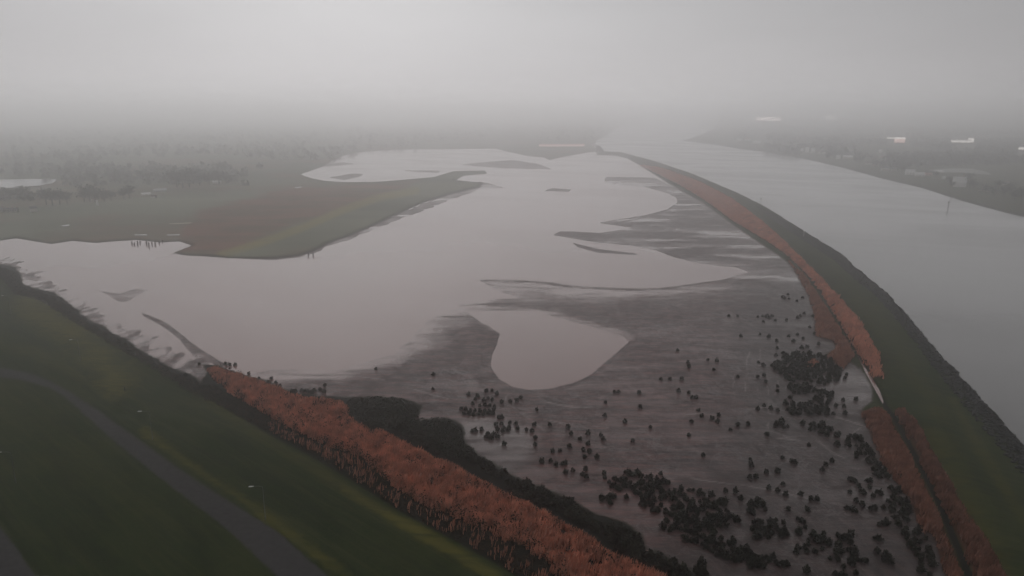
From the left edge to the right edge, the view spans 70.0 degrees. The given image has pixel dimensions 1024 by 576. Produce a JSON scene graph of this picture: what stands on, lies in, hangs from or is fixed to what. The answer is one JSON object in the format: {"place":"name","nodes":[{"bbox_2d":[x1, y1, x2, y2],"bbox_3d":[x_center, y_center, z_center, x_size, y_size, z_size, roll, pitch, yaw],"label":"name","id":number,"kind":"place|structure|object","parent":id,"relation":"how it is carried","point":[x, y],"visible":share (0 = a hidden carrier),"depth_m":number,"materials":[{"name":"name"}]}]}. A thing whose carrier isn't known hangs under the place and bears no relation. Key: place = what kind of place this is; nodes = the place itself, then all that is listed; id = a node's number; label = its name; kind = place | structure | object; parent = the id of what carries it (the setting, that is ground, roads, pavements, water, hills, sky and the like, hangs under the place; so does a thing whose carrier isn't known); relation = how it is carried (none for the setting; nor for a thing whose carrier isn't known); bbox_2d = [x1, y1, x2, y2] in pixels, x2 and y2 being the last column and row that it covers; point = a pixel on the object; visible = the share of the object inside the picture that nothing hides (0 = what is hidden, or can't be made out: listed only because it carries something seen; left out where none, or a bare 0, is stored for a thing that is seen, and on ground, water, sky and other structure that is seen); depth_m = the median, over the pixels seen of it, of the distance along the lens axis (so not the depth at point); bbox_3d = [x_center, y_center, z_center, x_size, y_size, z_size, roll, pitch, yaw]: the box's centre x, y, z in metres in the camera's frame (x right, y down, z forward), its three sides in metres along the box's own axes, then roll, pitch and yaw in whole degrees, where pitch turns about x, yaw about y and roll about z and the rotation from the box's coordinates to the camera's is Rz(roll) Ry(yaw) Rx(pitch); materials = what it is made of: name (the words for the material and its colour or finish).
{"place":"outdoors","nodes":[
{"label":"outdoors","id":0,"kind":"place"},
{"bbox_2d":[0,179,56,188],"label":"pond","id":1,"kind":"structure","parent":0,"point":[9,183],"depth_m":889.49,"materials":[{"name":"liquid"}]},
{"bbox_2d":[0,368,326,575],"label":"road","id":2,"kind":"structure","parent":0,"point":[276,553],"depth_m":161.84,"materials":[{"name":"grey asphalt"}]},
{"bbox_2d":[0,114,656,257],"bbox_3d":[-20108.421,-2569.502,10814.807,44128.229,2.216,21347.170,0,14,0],"label":"marsh and farmland","id":3,"kind":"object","parent":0,"point":[270,210],"visible":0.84,"depth_m":888.78,"materials":[{"name":"green plant"}]},
{"bbox_2d":[29,205,37,211],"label":"house","id":4,"kind":"structure","parent":3,"relation":"on","point":[33,208],"depth_m":644.45,"materials":[{"name":"grey"}]},
{"bbox_2d":[35,191,48,204],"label":"tree","id":5,"kind":"object","parent":3,"relation":"on","point":[38,194],"visible":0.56,"depth_m":689.38,"materials":[{"name":"grey plant"}]},
{"bbox_2d":[40,187,62,205],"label":"tree","id":6,"kind":"object","parent":3,"relation":"on","point":[50,195],"visible":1,"depth_m":683.24,"materials":[{"name":"grey plant"}]},
{"bbox_2d":[48,188,67,204],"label":"tree","id":7,"kind":"object","parent":3,"relation":"on","point":[59,196],"visible":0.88,"depth_m":690.78,"materials":[{"name":"grey plant"}]},
{"bbox_2d":[61,191,74,203],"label":"tree","id":8,"kind":"object","parent":3,"relation":"on","point":[66,198],"visible":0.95,"depth_m":696.04,"materials":[{"name":"grey plant"}]},
{"bbox_2d":[75,187,88,201],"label":"tree","id":9,"kind":"object","parent":3,"relation":"on","point":[81,195],"visible":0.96,"depth_m":707.77,"materials":[{"name":"grey plant"}]},
{"bbox_2d":[75,184,99,201],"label":"tree","id":10,"kind":"object","parent":3,"relation":"on","point":[84,188],"visible":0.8,"depth_m":711.67,"materials":[{"name":"grey plant"}]},
{"bbox_2d":[85,186,103,201],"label":"tree","id":11,"kind":"object","parent":3,"relation":"on","point":[94,193],"visible":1,"depth_m":707.36,"materials":[{"name":"grey plant"}]},
{"bbox_2d":[99,190,113,201],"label":"tree","id":12,"kind":"object","parent":3,"relation":"on","point":[104,195],"visible":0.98,"depth_m":715.88,"materials":[{"name":"grey plant"}]},
{"bbox_2d":[117,187,129,197],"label":"tree","id":13,"kind":"object","parent":3,"relation":"on","point":[122,191],"visible":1,"depth_m":732.84,"materials":[{"name":"grey plant"}]},
{"bbox_2d":[119,185,136,197],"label":"tree","id":14,"kind":"object","parent":3,"relation":"on","point":[130,190],"visible":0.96,"depth_m":739.41,"materials":[{"name":"grey plant"}]},
{"bbox_2d":[153,188,166,191],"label":"house","id":15,"kind":"structure","parent":3,"relation":"on","point":[160,190],"depth_m":799.68,"materials":[{"name":"grey glass"}]},
{"bbox_2d":[202,173,215,184],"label":"tree","id":16,"kind":"object","parent":3,"relation":"on","point":[208,178],"visible":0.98,"depth_m":871.69,"materials":[{"name":"grey plant"}]},
{"bbox_2d":[208,170,224,183],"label":"tree","id":17,"kind":"object","parent":3,"relation":"on","point":[218,176],"visible":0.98,"depth_m":878.97,"materials":[{"name":"grey plant"}]},
{"bbox_2d":[0,125,608,200],"bbox_3d":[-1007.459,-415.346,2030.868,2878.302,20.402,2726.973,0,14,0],"label":"woods","id":18,"kind":"object","parent":3,"relation":"on","point":[71,169],"visible":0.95,"depth_m":1420.54,"materials":[{"name":"plant"}]},
{"bbox_2d":[539,144,584,146],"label":"house","id":19,"kind":"structure","parent":3,"relation":"on","point":[540,145],"depth_m":1746.76,"materials":[{"name":"beige"}]},
{"bbox_2d":[0,264,701,575],"bbox_3d":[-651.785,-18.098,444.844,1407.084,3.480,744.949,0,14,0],"label":"grass embankment","id":20,"kind":"structure","parent":0,"point":[83,495],"depth_m":174.91,"materials":[{"name":"green plant"}]},
{"bbox_2d":[0,267,547,575],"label":"scrub","id":21,"kind":"object","parent":20,"relation":"on","point":[13,285],"visible":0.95,"depth_m":212.28,"materials":[{"name":"green plant"}]},
{"bbox_2d":[346,395,419,430],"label":"thicket","id":22,"kind":"object","parent":20,"relation":"on","point":[356,403],"visible":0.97,"depth_m":217.88,"materials":[{"name":"green plant"}]},
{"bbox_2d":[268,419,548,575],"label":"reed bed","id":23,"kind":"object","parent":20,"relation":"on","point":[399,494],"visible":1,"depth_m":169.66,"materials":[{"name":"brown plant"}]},
{"bbox_2d":[398,417,470,459],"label":"thicket","id":24,"kind":"object","parent":20,"relation":"on","point":[453,428],"visible":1,"depth_m":202.01,"materials":[{"name":"green plant"}]},
{"bbox_2d":[206,364,667,575],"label":"reed bed","id":25,"kind":"object","parent":20,"relation":"on","point":[488,505],"visible":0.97,"depth_m":175.37,"materials":[{"name":"brown plant"}]},
{"bbox_2d":[481,461,490,471],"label":"bush","id":26,"kind":"object","parent":20,"relation":"on","point":[485,468],"visible":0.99,"depth_m":184.94,"materials":[{"name":"black plant"}]},
{"bbox_2d":[521,479,532,492],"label":"bush","id":27,"kind":"object","parent":20,"relation":"on","point":[525,486],"visible":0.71,"depth_m":174.23,"materials":[{"name":"black plant"}]},
{"bbox_2d":[524,490,535,498],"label":"bush","id":28,"kind":"object","parent":20,"relation":"on","point":[531,494],"visible":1,"depth_m":171.66,"materials":[{"name":"black plant"}]},
{"bbox_2d":[537,487,547,497],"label":"bush","id":29,"kind":"object","parent":20,"relation":"on","point":[544,491],"visible":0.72,"depth_m":172.16,"materials":[{"name":"black plant"}]},
{"bbox_2d":[537,494,548,507],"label":"bush","id":30,"kind":"object","parent":20,"relation":"on","point":[542,503],"visible":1,"depth_m":168.24,"materials":[{"name":"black plant"}]},
{"bbox_2d":[564,496,574,504],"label":"bush","id":31,"kind":"object","parent":20,"relation":"on","point":[569,499],"visible":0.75,"depth_m":168.68,"materials":[{"name":"black plant"}]},
{"bbox_2d":[612,538,626,553],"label":"bush","id":32,"kind":"object","parent":20,"relation":"on","point":[619,546],"visible":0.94,"depth_m":150.82,"materials":[{"name":"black plant"}]},
{"bbox_2d":[617,522,626,533],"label":"bush","id":33,"kind":"object","parent":20,"relation":"on","point":[623,528],"visible":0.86,"depth_m":156.56,"materials":[{"name":"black plant"}]},
{"bbox_2d":[627,549,638,560],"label":"bush","id":34,"kind":"object","parent":20,"relation":"on","point":[633,553],"visible":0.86,"depth_m":149.17,"materials":[{"name":"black plant"}]},
{"bbox_2d":[630,538,644,550],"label":"bush","id":35,"kind":"object","parent":20,"relation":"on","point":[638,545],"visible":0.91,"depth_m":151.34,"materials":[{"name":"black plant"}]},
{"bbox_2d":[632,532,643,543],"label":"bush","id":36,"kind":"object","parent":20,"relation":"on","point":[635,537],"visible":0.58,"depth_m":154.60,"materials":[{"name":"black plant"}]},
{"bbox_2d":[635,553,643,562],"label":"bush","id":37,"kind":"object","parent":20,"relation":"on","point":[638,556],"visible":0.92,"depth_m":147.72,"materials":[{"name":"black plant"}]},
{"bbox_2d":[641,548,655,561],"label":"bush","id":38,"kind":"object","parent":20,"relation":"on","point":[650,554],"visible":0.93,"depth_m":147.96,"materials":[{"name":"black plant"}]},
{"bbox_2d":[655,562,662,572],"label":"bush","id":39,"kind":"object","parent":20,"relation":"on","point":[658,566],"visible":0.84,"depth_m":143.88,"materials":[{"name":"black plant"}]},
{"bbox_2d":[665,559,678,575],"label":"bush","id":40,"kind":"object","parent":20,"relation":"on","point":[669,566],"visible":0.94,"depth_m":143.50,"materials":[{"name":"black plant"}]},
{"bbox_2d":[678,561,686,572],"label":"bush","id":41,"kind":"object","parent":20,"relation":"on","point":[684,567],"visible":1,"depth_m":144.23,"materials":[{"name":"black plant"}]},
{"bbox_2d":[0,145,882,550],"bbox_3d":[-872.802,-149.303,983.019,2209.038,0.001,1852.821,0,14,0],"label":"tidal water","id":42,"kind":"structure","parent":0,"point":[382,291],"depth_m":409.50,"materials":[{"name":"grey liquid"}]},
{"bbox_2d":[0,111,1023,575],"bbox_3d":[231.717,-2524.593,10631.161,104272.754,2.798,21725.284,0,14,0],"label":"mudflat","id":43,"kind":"structure","parent":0,"point":[696,325],"depth_m":240.16,"materials":[{"name":"soil"}]},
{"bbox_2d":[183,293,935,575],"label":"bushes","id":44,"kind":"object","parent":43,"relation":"on","point":[816,370],"visible":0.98,"depth_m":207.00,"materials":[{"name":"green plant"}]},
{"bbox_2d":[658,521,666,529],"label":"bush","id":45,"kind":"object","parent":43,"relation":"on","point":[663,526],"visible":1,"depth_m":160.69,"materials":[{"name":"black plant"}]},
{"bbox_2d":[669,504,677,510],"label":"bush","id":46,"kind":"object","parent":43,"relation":"on","point":[674,508],"visible":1,"depth_m":167.94,"materials":[{"name":"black plant"}]},
{"bbox_2d":[686,503,693,511],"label":"bush","id":47,"kind":"object","parent":43,"relation":"on","point":[689,507],"visible":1,"depth_m":167.19,"materials":[{"name":"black plant"}]},
{"bbox_2d":[691,514,700,522],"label":"bush","id":48,"kind":"object","parent":43,"relation":"on","point":[697,519],"visible":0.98,"depth_m":162.50,"materials":[{"name":"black plant"}]},
{"bbox_2d":[693,564,701,574],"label":"bush","id":49,"kind":"object","parent":43,"relation":"on","point":[697,569],"visible":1,"depth_m":145.15,"materials":[{"name":"black plant"}]},
{"bbox_2d":[697,555,707,565],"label":"bush","id":50,"kind":"object","parent":43,"relation":"on","point":[700,561],"visible":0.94,"depth_m":146.81,"materials":[{"name":"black plant"}]},
{"bbox_2d":[700,563,706,574],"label":"bush","id":51,"kind":"object","parent":43,"relation":"on","point":[703,569],"visible":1,"depth_m":145.35,"materials":[{"name":"black plant"}]},
{"bbox_2d":[700,541,710,549],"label":"bush","id":52,"kind":"object","parent":43,"relation":"on","point":[706,546],"visible":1,"depth_m":153.36,"materials":[{"name":"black plant"}]},
{"bbox_2d":[707,503,717,508],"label":"bush","id":53,"kind":"object","parent":43,"relation":"on","point":[712,506],"visible":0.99,"depth_m":168.78,"materials":[{"name":"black plant"}]},
{"bbox_2d":[729,535,736,544],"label":"bush","id":54,"kind":"object","parent":43,"relation":"on","point":[732,540],"visible":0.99,"depth_m":154.64,"materials":[{"name":"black plant"}]},
{"bbox_2d":[734,555,744,562],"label":"bush","id":55,"kind":"object","parent":43,"relation":"on","point":[740,558],"visible":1,"depth_m":148.88,"materials":[{"name":"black plant"}]},
{"bbox_2d":[746,559,753,568],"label":"bush","id":56,"kind":"object","parent":43,"relation":"on","point":[749,563],"visible":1,"depth_m":146.98,"materials":[{"name":"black plant"}]},
{"bbox_2d":[747,506,755,515],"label":"bush","id":57,"kind":"object","parent":43,"relation":"on","point":[753,512],"visible":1,"depth_m":166.48,"materials":[{"name":"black plant"}]},
{"bbox_2d":[752,558,761,567],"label":"bush","id":58,"kind":"object","parent":43,"relation":"on","point":[757,563],"visible":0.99,"depth_m":147.09,"materials":[{"name":"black plant"}]},
{"bbox_2d":[751,530,762,538],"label":"bush","id":59,"kind":"object","parent":43,"relation":"on","point":[756,535],"visible":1,"depth_m":156.87,"materials":[{"name":"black plant"}]},
{"bbox_2d":[777,559,788,567],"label":"bush","id":60,"kind":"object","parent":43,"relation":"on","point":[781,562],"visible":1,"depth_m":147.49,"materials":[{"name":"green plant"}]},
{"bbox_2d":[782,526,789,535],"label":"bush","id":61,"kind":"object","parent":43,"relation":"on","point":[786,531],"visible":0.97,"depth_m":158.25,"materials":[{"name":"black plant"}]},
{"bbox_2d":[794,524,802,534],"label":"bush","id":62,"kind":"object","parent":43,"relation":"on","point":[799,530],"visible":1,"depth_m":158.78,"materials":[{"name":"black plant"}]},
{"bbox_2d":[796,515,805,523],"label":"bush","id":63,"kind":"object","parent":43,"relation":"on","point":[802,519],"visible":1,"depth_m":163.30,"materials":[{"name":"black plant"}]},
{"bbox_2d":[802,564,810,572],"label":"bush","id":64,"kind":"object","parent":43,"relation":"on","point":[806,568],"visible":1,"depth_m":145.34,"materials":[{"name":"black plant"}]},
{"bbox_2d":[808,529,817,536],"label":"bush","id":65,"kind":"object","parent":43,"relation":"on","point":[813,533],"visible":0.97,"depth_m":157.48,"materials":[{"name":"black plant"}]},
{"bbox_2d":[812,534,821,543],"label":"bush","id":66,"kind":"object","parent":43,"relation":"on","point":[818,539],"visible":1,"depth_m":155.22,"materials":[{"name":"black plant"}]},
{"bbox_2d":[788,260,854,368],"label":"reed bed","id":67,"kind":"object","parent":43,"relation":"on","point":[842,352],"visible":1,"depth_m":301.82,"materials":[{"name":"brown plant"}]},
{"bbox_2d":[822,537,832,545],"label":"bush","id":68,"kind":"object","parent":43,"relation":"on","point":[827,542],"visible":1,"depth_m":154.75,"materials":[{"name":"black plant"}]},
{"bbox_2d":[832,546,841,554],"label":"bush","id":69,"kind":"object","parent":43,"relation":"on","point":[836,551],"visible":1,"depth_m":151.28,"materials":[{"name":"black plant"}]},
{"bbox_2d":[838,569,847,575],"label":"bush","id":70,"kind":"object","parent":43,"relation":"on","point":[842,573],"visible":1,"depth_m":143.69,"materials":[{"name":"black plant"}]},
{"bbox_2d":[843,529,852,540],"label":"bush","id":71,"kind":"object","parent":43,"relation":"on","point":[848,535],"visible":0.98,"depth_m":156.45,"materials":[{"name":"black plant"}]},
{"bbox_2d":[848,555,856,564],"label":"bush","id":72,"kind":"object","parent":43,"relation":"on","point":[854,560],"visible":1,"depth_m":147.81,"materials":[{"name":"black plant"}]},
{"bbox_2d":[857,557,868,562],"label":"bush","id":73,"kind":"object","parent":43,"relation":"on","point":[863,560],"visible":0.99,"depth_m":148.91,"materials":[{"name":"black plant"}]},
{"bbox_2d":[872,534,884,540],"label":"bush","id":74,"kind":"object","parent":43,"relation":"on","point":[877,537],"visible":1,"depth_m":156.24,"materials":[{"name":"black plant"}]},
{"bbox_2d":[881,552,889,561],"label":"bush","id":75,"kind":"object","parent":43,"relation":"on","point":[884,556],"visible":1,"depth_m":149.14,"materials":[{"name":"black plant"}]},
{"bbox_2d":[880,517,891,525],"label":"bush","id":76,"kind":"object","parent":43,"relation":"on","point":[885,522],"visible":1,"depth_m":161.97,"materials":[{"name":"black plant"}]},
{"bbox_2d":[894,518,902,526],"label":"bush","id":77,"kind":"object","parent":43,"relation":"on","point":[898,522],"visible":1,"depth_m":161.75,"materials":[{"name":"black plant"}]},
{"bbox_2d":[900,527,910,536],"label":"bush","id":78,"kind":"object","parent":43,"relation":"on","point":[903,531],"visible":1,"depth_m":158.30,"materials":[{"name":"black plant"}]},
{"bbox_2d":[902,514,911,522],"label":"bush","id":79,"kind":"object","parent":43,"relation":"on","point":[906,518],"visible":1,"depth_m":163.27,"materials":[{"name":"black plant"}]},
{"bbox_2d":[902,505,913,512],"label":"bush","id":80,"kind":"object","parent":43,"relation":"on","point":[908,509],"visible":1,"depth_m":167.10,"materials":[{"name":"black plant"}]},
{"bbox_2d":[911,546,921,551],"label":"bush","id":81,"kind":"object","parent":43,"relation":"on","point":[916,548],"visible":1,"depth_m":152.67,"materials":[{"name":"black plant"}]},
{"bbox_2d":[913,524,922,533],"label":"bush","id":82,"kind":"object","parent":43,"relation":"on","point":[918,529],"visible":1,"depth_m":158.96,"materials":[{"name":"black plant"}]},
{"bbox_2d":[913,551,926,557],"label":"bush","id":83,"kind":"object","parent":43,"relation":"on","point":[918,554],"visible":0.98,"depth_m":150.57,"materials":[{"name":"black plant"}]},
{"bbox_2d":[916,563,927,572],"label":"bush","id":84,"kind":"object","parent":43,"relation":"on","point":[920,568],"visible":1,"depth_m":145.54,"materials":[{"name":"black plant"}]},
{"bbox_2d":[925,544,932,553],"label":"bush","id":85,"kind":"object","parent":43,"relation":"on","point":[928,547],"visible":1,"depth_m":152.02,"materials":[{"name":"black plant"}]},
{"bbox_2d":[927,557,938,566],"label":"bush","id":86,"kind":"object","parent":43,"relation":"on","point":[932,562],"visible":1,"depth_m":147.41,"materials":[{"name":"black plant"}]},
{"bbox_2d":[0,0,1023,110],"label":"sky","id":87,"kind":"structure","parent":0,"point":[56,55],"materials":[{"name":"grey"}]},
{"bbox_2d":[596,113,1023,444],"bbox_3d":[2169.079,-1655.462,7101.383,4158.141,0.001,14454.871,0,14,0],"label":"river","id":88,"kind":"structure","parent":0,"point":[949,280],"depth_m":531.55,"materials":[{"name":"liquid"}]},
{"bbox_2d":[597,151,1023,575],"bbox_3d":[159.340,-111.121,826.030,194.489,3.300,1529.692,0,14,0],"label":"dike","id":89,"kind":"structure","parent":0,"point":[985,475],"depth_m":221.34,"materials":[{"name":"green plant"}]},
{"bbox_2d":[640,164,883,378],"bbox_3d":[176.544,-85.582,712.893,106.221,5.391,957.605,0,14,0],"label":"reed bed","id":90,"kind":"object","parent":89,"relation":"on","point":[731,208],"visible":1,"depth_m":472.66,"materials":[{"name":"brown plant"}]},
{"bbox_2d":[757,206,1023,472],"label":"rubble","id":91,"kind":"object","parent":89,"relation":"on","point":[993,423],"visible":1,"depth_m":266.62,"materials":[{"name":"stone"}]},
{"bbox_2d":[861,406,963,575],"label":"reed bed","id":92,"kind":"object","parent":89,"relation":"on","point":[894,451],"visible":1,"depth_m":182.42,"materials":[{"name":"brown plant"}]},
{"bbox_2d":[895,407,1007,575],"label":"reed bed","id":93,"kind":"object","parent":89,"relation":"on","point":[980,553],"visible":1,"depth_m":167.90,"materials":[{"name":"brown plant"}]},
{"bbox_2d":[684,115,1023,216],"bbox_3d":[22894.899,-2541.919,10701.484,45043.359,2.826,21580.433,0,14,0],"label":"river bank","id":94,"kind":"structure","parent":0,"point":[723,132],"depth_m":1940.11,"materials":[{"name":"green plant"}]},
{"bbox_2d":[757,117,780,119],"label":"house","id":95,"kind":"structure","parent":94,"relation":"on","point":[768,118],"depth_m":5378.14,"materials":[{"name":"beige"}]},
{"bbox_2d":[735,125,1023,166],"bbox_3d":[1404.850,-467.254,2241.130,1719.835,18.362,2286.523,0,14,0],"label":"woods","id":96,"kind":"object","parent":94,"relation":"on","point":[993,150],"visible":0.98,"depth_m":1647.58,"materials":[{"name":"plant"}]},
{"bbox_2d":[881,165,889,170],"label":"house","id":97,"kind":"structure","parent":94,"relation":"on","point":[885,168],"depth_m":1054.11,"materials":[{"name":"brick"}]},
{"bbox_2d":[894,137,904,141],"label":"house","id":98,"kind":"structure","parent":94,"relation":"on","point":[899,139],"depth_m":1939.01,"materials":[{"name":"beige"}]},
{"bbox_2d":[905,169,914,174],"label":"house","id":99,"kind":"structure","parent":94,"relation":"on","point":[909,171],"depth_m":997.27,"materials":[{"name":"brick"}]},
{"bbox_2d":[952,174,966,186],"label":"house","id":100,"kind":"structure","parent":94,"relation":"on","point":[961,181],"depth_m":840.97,"materials":[{"name":"brick"}]},
{"bbox_2d":[951,139,970,142],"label":"house","id":101,"kind":"structure","parent":94,"relation":"on","point":[961,140],"depth_m":1939.84,"materials":[{"name":"beige"}]},
{"bbox_2d":[998,186,1009,195],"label":"tree","id":102,"kind":"object","parent":94,"relation":"on","point":[1004,190],"visible":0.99,"depth_m":748.73,"materials":[{"name":"grey plant"}]},
{"bbox_2d":[1004,181,1016,190],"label":"tree","id":103,"kind":"object","parent":94,"relation":"on","point":[1010,186],"visible":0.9,"depth_m":791.58,"materials":[{"name":"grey plant"}]},
{"bbox_2d":[1008,187,1022,199],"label":"tree","id":104,"kind":"object","parent":94,"relation":"on","point":[1015,194],"visible":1,"depth_m":722.90,"materials":[{"name":"grey plant"}]},
{"bbox_2d":[931,168,990,174],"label":"building","id":105,"kind":"structure","parent":0,"point":[964,170],"depth_m":1062.77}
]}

